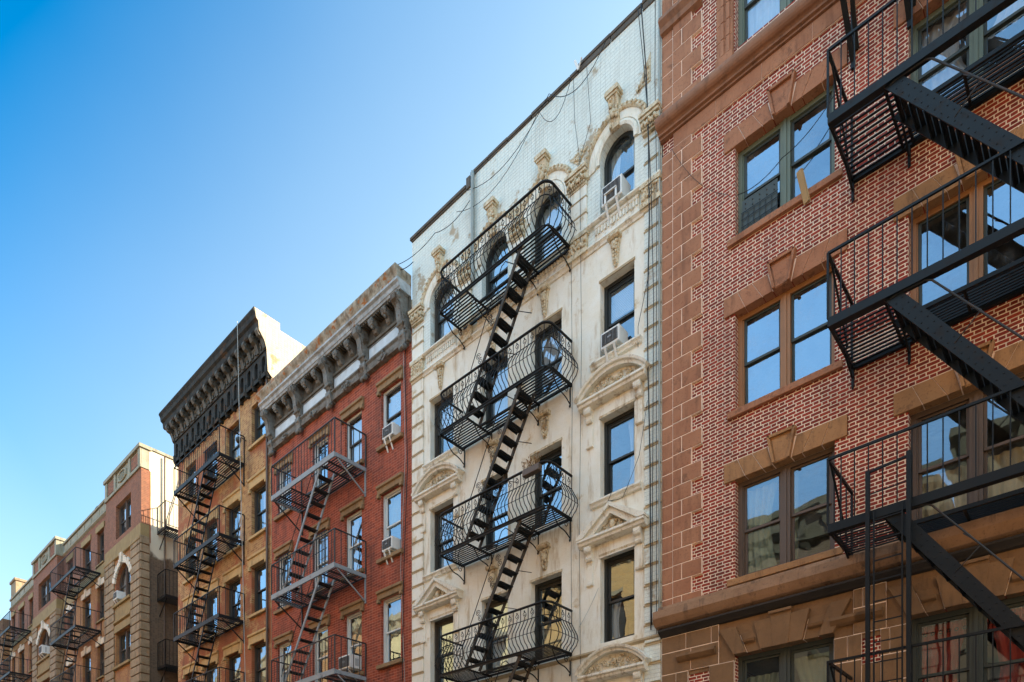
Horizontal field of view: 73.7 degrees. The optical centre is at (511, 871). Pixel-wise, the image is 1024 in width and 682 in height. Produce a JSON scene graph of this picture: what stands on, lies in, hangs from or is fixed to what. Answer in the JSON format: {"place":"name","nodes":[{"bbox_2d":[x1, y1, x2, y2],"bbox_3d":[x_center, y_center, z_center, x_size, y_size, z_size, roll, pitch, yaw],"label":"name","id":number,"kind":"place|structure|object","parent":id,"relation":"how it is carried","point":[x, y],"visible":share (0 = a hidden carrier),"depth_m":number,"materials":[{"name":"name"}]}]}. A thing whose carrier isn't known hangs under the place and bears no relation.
{"place":"outdoors","nodes":[
{"label":"outdoors","id":0,"kind":"place"},
{"bbox_2d":[0,619,10,681],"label":"corner building","id":1,"kind":"structure","parent":0,"point":[6,648],"depth_m":50.05,"materials":[{"name":"brick"}]},
{"bbox_2d":[9,577,27,596],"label":"chimney","id":2,"kind":"object","parent":1,"relation":"on","point":[16,584],"visible":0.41,"depth_m":50.56,"materials":[{"name":"stone"}]},
{"bbox_2d":[0,0,641,619],"label":"sky","id":3,"kind":"structure","parent":0,"point":[171,170],"materials":[{"name":"blue"}]},
{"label":"pavement","id":4,"kind":"structure","parent":0,"visible":0},
{"bbox_2d":[865,449,910,681],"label":"drop ladder","id":5,"kind":"object","parent":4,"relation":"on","point":[907,456],"visible":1,"depth_m":9.58,"materials":[{"name":"black metal"}]},
{"bbox_3d":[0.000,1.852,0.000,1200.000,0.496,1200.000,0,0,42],"label":"ground","id":6,"kind":"structure","parent":0,"visible":0},
{"bbox_2d":[9,442,177,681],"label":"bay fronted building","id":7,"kind":"structure","parent":6,"relation":"on","point":[116,528],"depth_m":33.89,"materials":[{"name":"brick"}]},
{"bbox_2d":[0,611,31,681],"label":"fire escape","id":8,"kind":"object","parent":7,"relation":"attached to","point":[4,674],"visible":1,"depth_m":45.48,"materials":[{"name":"metal"}]},
{"bbox_2d":[18,609,24,637],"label":"window","id":9,"kind":"structure","parent":7,"relation":"in","point":[22,615],"depth_m":47.53,"materials":[{"name":"paint"}]},
{"bbox_2d":[19,652,23,680],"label":"window","id":10,"kind":"structure","parent":7,"relation":"in","point":[22,654],"depth_m":47.50,"materials":[{"name":"glass"}]},
{"bbox_2d":[39,645,49,660],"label":"air conditioner","id":11,"kind":"object","parent":7,"relation":"on","point":[44,650],"visible":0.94,"depth_m":41.62,"materials":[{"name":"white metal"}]},
{"bbox_2d":[41,577,49,607],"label":"window","id":12,"kind":"structure","parent":7,"relation":"in","point":[47,588],"depth_m":42.86,"materials":[{"name":"paint"}]},
{"bbox_2d":[41,631,49,658],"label":"window","id":13,"kind":"structure","parent":7,"relation":"in","point":[46,638],"depth_m":42.66,"materials":[{"name":"glass"}]},
{"bbox_2d":[50,547,100,681],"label":"fire escape","id":14,"kind":"object","parent":7,"relation":"attached to","point":[54,644],"visible":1,"depth_m":36.77,"materials":[{"name":"metal"}]},
{"bbox_2d":[81,597,90,634],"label":"window","id":15,"kind":"structure","parent":7,"relation":"in","point":[87,605],"depth_m":38.38,"materials":[{"name":"paint"}]},
{"bbox_2d":[83,544,90,579],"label":"window","id":16,"kind":"structure","parent":7,"relation":"in","point":[87,563],"depth_m":38.37,"materials":[{"name":"paint"}]},
{"bbox_2d":[85,654,90,681],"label":"window","id":17,"kind":"structure","parent":7,"relation":"in","point":[86,658],"depth_m":38.38,"materials":[{"name":"glass"}]},
{"bbox_2d":[95,587,103,624],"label":"window","id":18,"kind":"structure","parent":7,"relation":"in","point":[102,589],"depth_m":36.66,"materials":[{"name":"paint"}]},
{"bbox_2d":[95,531,104,568],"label":"window","id":19,"kind":"structure","parent":7,"relation":"in","point":[102,561],"depth_m":36.73,"materials":[{"name":"paint"}]},
{"bbox_2d":[95,646,104,680],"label":"window","id":20,"kind":"structure","parent":7,"relation":"in","point":[101,664],"depth_m":36.73,"materials":[{"name":"paint"}]},
{"bbox_2d":[113,590,125,605],"bbox_3d":[-19.254,-13.317,33.464,0.500,0.725,0.430,0,0,42],"label":"air conditioner","id":21,"kind":"object","parent":7,"relation":"on","point":[118,596],"visible":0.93,"depth_m":33.31,"materials":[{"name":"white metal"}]},
{"bbox_2d":[119,565,129,595],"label":"window","id":22,"kind":"structure","parent":7,"relation":"in","point":[125,574],"depth_m":33.45,"materials":[{"name":"paint"}]},
{"bbox_2d":[119,628,129,663],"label":"window","id":23,"kind":"structure","parent":7,"relation":"in","point":[127,632],"depth_m":33.29,"materials":[{"name":"glass"}]},
{"bbox_2d":[119,497,130,536],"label":"window","id":24,"kind":"structure","parent":7,"relation":"in","point":[126,522],"depth_m":33.55,"materials":[{"name":"glass"}]},
{"bbox_2d":[163,457,165,681],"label":"drainpipe","id":25,"kind":"object","parent":7,"relation":"attached to","point":[164,563],"visible":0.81,"depth_m":32.24,"materials":[{"name":"metal"}]},
{"bbox_2d":[157,500,177,549],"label":"side balcony","id":26,"kind":"structure","parent":7,"relation":"attached to","point":[162,529],"depth_m":31.86,"materials":[{"name":"metal"}]},
{"bbox_2d":[157,569,177,616],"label":"side balcony","id":27,"kind":"structure","parent":7,"relation":"attached to","point":[168,596],"depth_m":31.86,"materials":[{"name":"metal"}]},
{"bbox_2d":[157,639,177,681],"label":"side balcony","id":28,"kind":"structure","parent":7,"relation":"attached to","point":[168,667],"depth_m":31.82,"materials":[{"name":"metal"}]},
{"bbox_2d":[159,306,304,681],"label":"tan building","id":29,"kind":"structure","parent":6,"relation":"on","point":[203,402],"depth_m":25.53,"materials":[{"name":"brick"}]},
{"bbox_2d":[182,606,194,652],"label":"window","id":30,"kind":"structure","parent":29,"relation":"in","point":[190,647],"depth_m":28.24,"materials":[{"name":"brown paint"}]},
{"bbox_2d":[182,465,196,506],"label":"window","id":31,"kind":"structure","parent":29,"relation":"in","point":[186,503],"depth_m":28.35,"materials":[{"name":"brown paint"}]},
{"bbox_2d":[182,540,196,585],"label":"window","id":32,"kind":"structure","parent":29,"relation":"in","point":[190,578],"depth_m":28.27,"materials":[{"name":"brown paint"}]},
{"bbox_2d":[173,424,244,681],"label":"fire escape","id":33,"kind":"object","parent":29,"relation":"attached to","point":[192,556],"visible":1,"depth_m":25.65,"materials":[{"name":"metal"}]},
{"bbox_2d":[201,440,217,490],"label":"window","id":34,"kind":"structure","parent":29,"relation":"in","point":[214,448],"depth_m":26.99,"materials":[{"name":"brown paint"}]},
{"bbox_2d":[201,592,217,642],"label":"window","id":35,"kind":"structure","parent":29,"relation":"in","point":[212,599],"depth_m":27.11,"materials":[{"name":"brown paint"}]},
{"bbox_2d":[202,520,217,570],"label":"window","id":36,"kind":"structure","parent":29,"relation":"in","point":[214,524],"depth_m":27.09,"materials":[{"name":"brown paint"}]},
{"bbox_2d":[207,664,216,681],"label":"window","id":37,"kind":"structure","parent":29,"relation":"in","point":[214,673],"depth_m":27.20,"materials":[{"name":"brown paint"}]},
{"bbox_2d":[222,578,239,631],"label":"window","id":38,"kind":"structure","parent":29,"relation":"in","point":[237,581],"depth_m":25.97,"materials":[{"name":"brown paint"}]},
{"bbox_2d":[222,424,241,472],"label":"window","id":39,"kind":"structure","parent":29,"relation":"in","point":[236,451],"depth_m":25.95,"materials":[{"name":"brown paint"}]},
{"bbox_2d":[222,503,241,558],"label":"window","id":40,"kind":"structure","parent":29,"relation":"in","point":[230,552],"depth_m":25.80,"materials":[{"name":"brown paint"}]},
{"bbox_2d":[229,653,239,681],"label":"window","id":41,"kind":"structure","parent":29,"relation":"in","point":[237,661],"depth_m":25.95,"materials":[{"name":"glass"}]},
{"bbox_2d":[237,321,245,681],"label":"cable","id":42,"kind":"object","parent":29,"relation":"hanging from","point":[241,501],"visible":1,"depth_m":23.93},
{"bbox_2d":[248,406,265,451],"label":"window","id":43,"kind":"structure","parent":29,"relation":"in","point":[260,432],"depth_m":24.54,"materials":[{"name":"brown paint"}]},
{"bbox_2d":[248,483,265,541],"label":"window","id":44,"kind":"structure","parent":29,"relation":"in","point":[257,533],"depth_m":24.54,"materials":[{"name":"brown paint"}]},
{"bbox_2d":[248,562,265,618],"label":"window","id":45,"kind":"structure","parent":29,"relation":"in","point":[260,572],"depth_m":24.49,"materials":[{"name":"blue glass"}]},
{"bbox_2d":[255,642,265,681],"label":"window","id":46,"kind":"structure","parent":29,"relation":"in","point":[263,645],"depth_m":24.63,"materials":[{"name":"glass"}]},
{"bbox_2d":[266,379,267,681],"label":"drainpipe","id":47,"kind":"object","parent":29,"relation":"attached to","point":[266,557],"visible":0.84,"depth_m":23.68,"materials":[{"name":"metal"}]},
{"bbox_2d":[256,262,411,681],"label":"red building","id":48,"kind":"structure","parent":6,"relation":"on","point":[346,365],"depth_m":20.42,"materials":[{"name":"brick"}]},
{"bbox_2d":[273,552,291,614],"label":"window","id":49,"kind":"structure","parent":48,"relation":"in","point":[285,607],"depth_m":23.15,"materials":[{"name":"white paint"}]},
{"bbox_2d":[273,463,292,521],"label":"window","id":50,"kind":"structure","parent":48,"relation":"in","point":[287,511],"depth_m":23.15,"materials":[{"name":"white paint"}]},
{"bbox_2d":[280,642,290,681],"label":"window","id":51,"kind":"structure","parent":48,"relation":"in","point":[286,645],"depth_m":23.40,"materials":[{"name":"white paint"}]},
{"bbox_2d":[308,530,327,597],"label":"window","id":52,"kind":"structure","parent":48,"relation":"in","point":[318,555],"depth_m":21.75,"materials":[{"name":"white paint"}]},
{"bbox_2d":[271,417,365,681],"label":"fire escape","id":53,"kind":"object","parent":48,"relation":"attached to","point":[296,587],"visible":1,"depth_m":20.36,"materials":[{"name":"grey metal"}]},
{"bbox_2d":[309,435,329,495],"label":"window","id":54,"kind":"structure","parent":48,"relation":"in","point":[324,472],"depth_m":21.69,"materials":[{"name":"white paint"}]},
{"bbox_2d":[315,626,327,681],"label":"window","id":55,"kind":"structure","parent":48,"relation":"in","point":[324,633],"depth_m":21.94,"materials":[{"name":"grey glass"}]},
{"bbox_2d":[339,653,361,679],"bbox_3d":[-4.774,-6.006,20.325,0.604,0.747,0.580,0,0,42],"label":"air conditioner","id":56,"kind":"object","parent":48,"relation":"attached to","point":[350,663],"visible":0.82,"depth_m":20.11,"materials":[{"name":"white metal"}]},
{"bbox_2d":[340,411,363,475],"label":"window","id":57,"kind":"structure","parent":48,"relation":"in","point":[358,425],"depth_m":20.66,"materials":[{"name":"white paint"}]},
{"bbox_2d":[340,510,363,581],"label":"window","id":58,"kind":"structure","parent":48,"relation":"in","point":[355,524],"depth_m":20.75,"materials":[{"name":"white paint"}]},
{"bbox_2d":[340,611,363,681],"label":"window","id":59,"kind":"structure","parent":48,"relation":"in","point":[357,623],"depth_m":20.70,"materials":[{"name":"white paint"}]},
{"bbox_2d":[376,381,403,452],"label":"window","id":60,"kind":"structure","parent":48,"relation":"in","point":[392,401],"depth_m":19.41,"materials":[{"name":"blue glass"}]},
{"bbox_2d":[376,486,403,564],"bbox_3d":[-3.347,-9.780,19.283,1.120,1.960,0.382,0,0,42],"label":"window","id":61,"kind":"structure","parent":48,"relation":"in","point":[395,504],"depth_m":19.46,"materials":[{"name":"white paint"}]},
{"bbox_2d":[376,594,403,669],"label":"window","id":62,"kind":"structure","parent":48,"relation":"in","point":[395,608],"depth_m":19.49,"materials":[{"name":"white paint"}]},
{"bbox_2d":[382,536,400,564],"bbox_3d":[-3.409,-9.018,19.244,0.460,0.684,0.360,0,0,42],"label":"air conditioner","id":63,"kind":"object","parent":48,"relation":"attached to","point":[390,544],"visible":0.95,"depth_m":19.12,"materials":[{"name":"white metal"}]},
{"bbox_2d":[382,422,400,452],"bbox_3d":[-3.394,-12.178,19.230,0.460,0.684,0.360,0,0,42],"label":"air conditioner","id":64,"kind":"object","parent":48,"relation":"attached to","point":[391,430],"visible":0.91,"depth_m":19.10,"materials":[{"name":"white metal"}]},
{"bbox_2d":[400,351,404,681],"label":"cable","id":65,"kind":"object","parent":48,"relation":"attached to","point":[402,517],"visible":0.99,"depth_m":18.77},
{"bbox_2d":[402,349,407,681],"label":"conduit","id":66,"kind":"object","parent":48,"relation":"attached to","point":[405,515],"visible":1,"depth_m":18.73,"materials":[{"name":"grey metal"}]},
{"bbox_2d":[398,200,469,264],"bbox_3d":[-2.084,-16.462,17.731,2.632,0.391,0.202,0,0,34],"label":"cable","id":67,"kind":"object","parent":48,"relation":"attached to","point":[436,232],"visible":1,"depth_m":17.75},
{"bbox_2d":[408,0,662,681],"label":"white building","id":68,"kind":"structure","parent":6,"relation":"on","point":[618,640],"depth_m":15.25,"materials":[{"name":"paint"}]},
{"bbox_2d":[434,281,452,342],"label":"window","id":69,"kind":"structure","parent":68,"relation":"in","point":[442,328],"depth_m":18.17,"materials":[{"name":"blue glass"}]},
{"bbox_2d":[435,393,452,457],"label":"window","id":70,"kind":"structure","parent":68,"relation":"in","point":[438,439],"depth_m":18.17,"materials":[{"name":"brown paint"}]},
{"bbox_2d":[435,503,452,570],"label":"window","id":71,"kind":"structure","parent":68,"relation":"in","point":[440,562],"depth_m":18.17,"materials":[{"name":"brown paint"}]},
{"bbox_2d":[435,616,452,681],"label":"window","id":72,"kind":"structure","parent":68,"relation":"in","point":[446,621],"depth_m":18.16,"materials":[{"name":"glass"}]},
{"bbox_2d":[471,170,474,281],"bbox_3d":[-0.982,-15.975,16.918,0.095,2.750,0.090,0,0,42],"label":"drainpipe","id":73,"kind":"object","parent":68,"relation":"attached to","point":[472,211],"visible":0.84,"depth_m":16.88,"materials":[{"name":"grey metal"}]},
{"bbox_2d":[486,236,507,301],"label":"window","id":74,"kind":"structure","parent":68,"relation":"in","point":[489,280],"depth_m":16.87,"materials":[{"name":"glass"}]},
{"bbox_2d":[486,355,507,427],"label":"window","id":75,"kind":"structure","parent":68,"relation":"in","point":[492,409],"depth_m":16.83,"materials":[{"name":"blue glass"}]},
{"bbox_2d":[486,474,507,549],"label":"window","id":76,"kind":"structure","parent":68,"relation":"in","point":[489,538],"depth_m":16.90,"materials":[{"name":"black paint"}]},
{"bbox_2d":[486,596,507,673],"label":"window","id":77,"kind":"structure","parent":68,"relation":"in","point":[494,604],"depth_m":16.83,"materials":[{"name":"beige glass"}]},
{"bbox_2d":[434,179,577,681],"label":"fire escape","id":78,"kind":"object","parent":68,"relation":"attached to","point":[525,399],"visible":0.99,"depth_m":15.42,"materials":[{"name":"metal"}]},
{"bbox_2d":[521,452,541,478],"bbox_3d":[0.425,-8.634,14.479,0.500,0.368,0.223,0,0,42],"label":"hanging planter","id":79,"kind":"object","parent":78,"relation":"hanging from","point":[529,470],"visible":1,"depth_m":14.46,"materials":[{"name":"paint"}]},
{"bbox_2d":[457,79,570,211],"bbox_3d":[-0.061,-16.844,16.071,3.608,0.917,0.026,0,0,42],"label":"cable","id":80,"kind":"object","parent":68,"relation":"attached to","point":[520,148],"visible":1,"depth_m":15.81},
{"bbox_2d":[466,41,605,190],"bbox_3d":[0.404,-17.065,15.653,4.158,0.684,0.026,0,0,42],"label":"cable","id":81,"kind":"object","parent":68,"relation":"attached to","point":[536,118],"visible":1,"depth_m":15.47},
{"bbox_2d":[535,192,561,264],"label":"window","id":82,"kind":"structure","parent":68,"relation":"in","point":[554,212],"depth_m":15.75,"materials":[{"name":"black paint"}]},
{"bbox_2d":[535,318,561,399],"bbox_3d":[0.933,-11.640,15.637,0.900,1.640,0.210,0,0,42],"label":"window","id":83,"kind":"structure","parent":68,"relation":"in","point":[546,343],"depth_m":15.77,"materials":[{"name":"black paint"}]},
{"bbox_2d":[535,446,561,527],"bbox_3d":[0.903,-8.725,15.604,0.900,1.710,0.120,0,0,42],"label":"window","id":84,"kind":"structure","parent":68,"relation":"in","point":[556,452],"depth_m":15.76,"materials":[{"name":"black paint"}]},
{"bbox_2d":[535,576,561,660],"bbox_3d":[0.934,-5.745,15.638,0.900,1.830,0.212,0,0,42],"label":"window","id":85,"kind":"structure","parent":68,"relation":"in","point":[558,580],"depth_m":15.81,"materials":[{"name":"black paint"}]},
{"bbox_2d":[573,79,581,663],"bbox_3d":[1.413,-10.325,14.774,0.240,13.850,0.059,0,0,42],"label":"cable","id":86,"kind":"object","parent":68,"relation":"attached to","point":[581,360],"visible":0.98,"depth_m":14.74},
{"bbox_2d":[574,57,581,70],"bbox_3d":[1.441,-17.486,14.757,0.074,0.243,0.242,0,0,-44],"label":"parapet bracket","id":87,"kind":"object","parent":68,"relation":"on","point":[576,65],"visible":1,"depth_m":14.78,"materials":[{"name":"white metal"}]},
{"bbox_2d":[570,64,590,666],"bbox_3d":[1.469,-10.450,14.723,0.529,13.700,0.059,0,0,42],"label":"cable","id":88,"kind":"object","parent":68,"relation":"attached to","point":[572,388],"visible":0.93,"depth_m":14.88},
{"bbox_2d":[601,323,627,361],"bbox_3d":[2.128,-10.898,14.245,0.460,0.684,0.380,0,0,42],"label":"air conditioner","id":89,"kind":"object","parent":68,"relation":"attached to","point":[614,337],"visible":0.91,"depth_m":14.11,"materials":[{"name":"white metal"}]},
{"bbox_2d":[602,173,630,223],"bbox_3d":[2.150,-13.898,14.209,0.500,0.744,0.405,0,0,42],"label":"air conditioner","id":90,"kind":"object","parent":68,"relation":"attached to","point":[616,189],"visible":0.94,"depth_m":14.07,"materials":[{"name":"white metal"}]},
{"bbox_2d":[604,130,633,188],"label":"window","id":91,"kind":"structure","parent":68,"relation":"in","point":[612,162],"depth_m":14.52,"materials":[{"name":"black paint"}]},
{"bbox_2d":[604,268,633,354],"bbox_3d":[2.325,-11.640,14.344,0.840,1.640,0.151,0,0,42],"label":"window","id":92,"kind":"structure","parent":68,"relation":"in","point":[608,291],"depth_m":14.45,"materials":[{"name":"blue glass"}]},
{"bbox_2d":[604,408,633,495],"bbox_3d":[2.345,-8.725,14.366,0.840,1.710,0.210,0,0,42],"label":"window","id":93,"kind":"structure","parent":68,"relation":"in","point":[628,415],"depth_m":14.48,"materials":[{"name":"black paint"}]},
{"bbox_2d":[604,549,633,642],"bbox_3d":[2.345,-5.745,14.366,0.840,1.830,0.210,0,0,42],"label":"window","id":94,"kind":"structure","parent":68,"relation":"in","point":[611,608],"depth_m":14.54,"materials":[{"name":"black paint"}]},
{"bbox_2d":[608,400,647,500],"bbox_3d":[2.355,-8.522,13.899,0.909,1.758,0.048,0,0,38],"label":"cable","id":95,"kind":"object","parent":68,"relation":"attached to","point":[635,465],"visible":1,"depth_m":13.81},
{"bbox_2d":[638,10,653,624],"bbox_3d":[2.660,-11.125,13.608,0.356,12.451,0.052,0,0,35],"label":"cable","id":96,"kind":"object","parent":68,"relation":"attached to","point":[653,322],"visible":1,"depth_m":13.53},
{"bbox_2d":[641,4,651,629],"bbox_3d":[2.672,-11.075,13.609,0.227,12.551,0.056,0,0,38],"label":"cable bundle","id":97,"kind":"object","parent":68,"relation":"attached to","point":[647,316],"visible":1,"depth_m":13.57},
{"bbox_2d":[655,0,656,633],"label":"cable","id":98,"kind":"object","parent":68,"relation":"attached to","point":[656,378],"visible":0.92,"depth_m":13.47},
{"bbox_2d":[658,0,660,607],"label":"pipe","id":99,"kind":"object","parent":68,"relation":"attached to","point":[659,336],"visible":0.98,"depth_m":13.45,"materials":[{"name":"grey metal"}]},
{"bbox_2d":[652,0,1023,681],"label":"brick building","id":100,"kind":"structure","parent":6,"relation":"on","point":[766,410],"depth_m":11.87,"materials":[{"name":"brick"}]},
{"bbox_2d":[741,178,777,230],"bbox_3d":[4.443,-11.925,12.258,0.680,0.650,0.035,0,0,42],"label":"window guard","id":101,"kind":"object","parent":100,"relation":"attached to","point":[760,204],"visible":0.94,"depth_m":12.25,"materials":[{"name":"metal"}]},
{"bbox_2d":[738,0,793,46],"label":"window","id":102,"kind":"structure","parent":100,"relation":"in","point":[753,15],"depth_m":12.51,"materials":[{"name":"blue glass"}]},
{"bbox_2d":[727,85,842,249],"bbox_3d":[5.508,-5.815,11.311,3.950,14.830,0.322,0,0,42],"label":"window","id":103,"kind":"structure","parent":100,"relation":"in","point":[785,130],"depth_m":11.98,"materials":[{"name":"grey paint"}]},
{"bbox_2d":[727,267,842,420],"bbox_3d":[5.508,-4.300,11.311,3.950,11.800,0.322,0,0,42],"label":"window","id":104,"kind":"structure","parent":100,"relation":"in","point":[785,301],"depth_m":11.99,"materials":[{"name":"orange paint"}]},
{"bbox_2d":[727,446,842,587],"bbox_3d":[4.806,-6.185,12.003,1.980,1.930,0.412,0,0,42],"label":"window","id":105,"kind":"structure","parent":100,"relation":"in","point":[756,557],"depth_m":12.21,"materials":[{"name":"paint"}]},
{"bbox_2d":[738,97,832,194],"bbox_3d":[4.727,-12.634,11.915,1.688,0.641,0.108,0,0,43],"label":"cable","id":106,"kind":"object","parent":100,"relation":"attached to","point":[786,154],"visible":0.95,"depth_m":11.84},
{"bbox_2d":[738,637,833,681],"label":"window","id":107,"kind":"structure","parent":100,"relation":"in","point":[811,668],"depth_m":11.96,"materials":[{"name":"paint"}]},
{"bbox_2d":[796,168,809,204],"bbox_3d":[4.928,-11.590,11.549,0.221,0.478,0.100,0,0,-24],"label":"wood block","id":108,"kind":"object","parent":100,"relation":"attached to","point":[804,191],"depth_m":11.53,"materials":[{"name":"beige wood"}]},
{"bbox_2d":[826,0,1023,681],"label":"fire escape","id":109,"kind":"object","parent":100,"relation":"attached to","point":[933,115],"visible":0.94,"depth_m":9.54,"materials":[{"name":"black metal"}]},
{"bbox_2d":[899,162,1023,341],"bbox_3d":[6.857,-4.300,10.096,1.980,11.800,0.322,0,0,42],"label":"window","id":110,"kind":"structure","parent":100,"relation":"in","point":[977,267],"depth_m":10.18,"materials":[{"name":"orange paint"}]},
{"bbox_2d":[900,0,1023,138],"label":"window","id":111,"kind":"structure","parent":100,"relation":"in","point":[932,74],"depth_m":10.42,"materials":[{"name":"blue glass"}]},
{"bbox_2d":[910,371,1023,520],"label":"window","id":112,"kind":"structure","parent":100,"relation":"in","point":[984,463],"depth_m":10.23,"materials":[{"name":"paint"}]},
{"bbox_2d":[911,595,1023,681],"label":"window","id":113,"kind":"structure","parent":100,"relation":"in","point":[975,621],"depth_m":10.32,"materials":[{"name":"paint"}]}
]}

